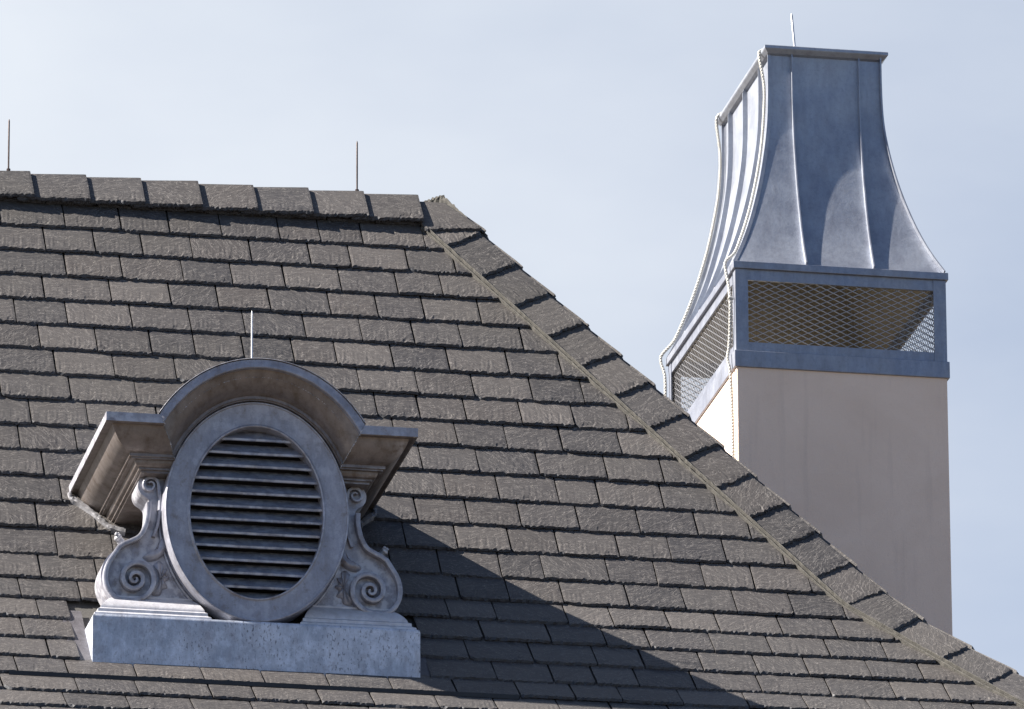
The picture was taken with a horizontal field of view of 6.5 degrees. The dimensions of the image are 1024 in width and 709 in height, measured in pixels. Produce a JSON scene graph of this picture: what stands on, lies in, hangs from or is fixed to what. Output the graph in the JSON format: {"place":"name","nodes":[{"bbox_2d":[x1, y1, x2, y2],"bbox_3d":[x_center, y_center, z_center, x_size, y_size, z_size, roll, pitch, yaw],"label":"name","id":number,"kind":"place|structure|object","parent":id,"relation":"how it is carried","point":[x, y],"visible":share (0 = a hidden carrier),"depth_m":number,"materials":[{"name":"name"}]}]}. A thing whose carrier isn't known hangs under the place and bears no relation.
{"place":"outdoors","nodes":[
{"label":"outdoors","id":0,"kind":"place"},
{"bbox_2d":[0,0,1023,676],"label":"sky","id":1,"kind":"structure","parent":0,"point":[580,135],"materials":[{"name":"blue"}]},
{"label":"ground","id":2,"kind":"structure","parent":0,"visible":0},
{"bbox_2d":[0,171,1023,708],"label":"slate roofed house","id":3,"kind":"structure","parent":2,"relation":"on","point":[574,511],"depth_m":47.91,"materials":[{"name":"stone"}]},
{"bbox_2d":[6,119,9,170],"bbox_3d":[-2.788,-1.148,49.636,0.020,0.330,0.020,11,-21,-32],"label":"lightning rod","id":4,"kind":"object","parent":3,"relation":"on","point":[8,169],"visible":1,"depth_m":49.64,"materials":[{"name":"grey metal"}]},
{"bbox_2d":[63,358,429,678],"bbox_3d":[-1.488,1.225,46.895,1.870,1.924,1.922,3,-18,-11],"label":"dormer vent","id":5,"kind":"object","parent":3,"relation":"attached to","point":[250,503],"visible":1,"depth_m":46.24,"materials":[{"name":"metal"}]},
{"bbox_2d":[251,311,252,357],"bbox_3d":[-1.359,-0.014,46.803,0.020,0.450,0.020,-4,-18,11],"label":"lightning rod","id":6,"kind":"object","parent":5,"relation":"on","point":[252,334],"visible":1,"depth_m":46.83,"materials":[{"name":"metal"}]},
{"bbox_2d":[355,142,358,190],"bbox_3d":[-0.865,-1.038,49.997,0.020,0.325,0.020,11,-21,-32],"label":"lightning rod","id":7,"kind":"object","parent":3,"relation":"on","point":[356,189],"visible":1,"depth_m":49.99,"materials":[{"name":"grey metal"}]},
{"bbox_2d":[666,44,952,635],"bbox_3d":[1.844,8.049,52.401,1.344,20.439,1.978,3,-18,-11],"label":"stucco chimney","id":8,"kind":"object","parent":3,"relation":"on","point":[838,277],"visible":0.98,"depth_m":54.23,"materials":[{"name":"metal"}]},
{"bbox_2d":[659,112,721,397],"bbox_3d":[1.232,8.184,53.003,0.665,20.370,0.062,-14,-23,36],"label":"conductor cable","id":9,"kind":"object","parent":8,"relation":"attached to","point":[667,348],"visible":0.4,"depth_m":55.86,"materials":[{"name":"metal"}]},
{"bbox_2d":[723,49,765,457],"bbox_3d":[1.506,7.756,51.697,0.081,20.368,0.676,-10,-21,28],"label":"conductor cable","id":10,"kind":"object","parent":8,"relation":"attached to","point":[730,297],"visible":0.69,"depth_m":54.19,"materials":[{"name":"metal"}]},
{"bbox_2d":[791,14,795,45],"bbox_3d":[1.762,-1.880,55.640,0.058,0.500,0.033,3,-18,-11],"label":"lightning rod","id":11,"kind":"object","parent":8,"relation":"on","point":[793,33],"visible":0.42,"depth_m":55.67,"materials":[{"name":"metal"}]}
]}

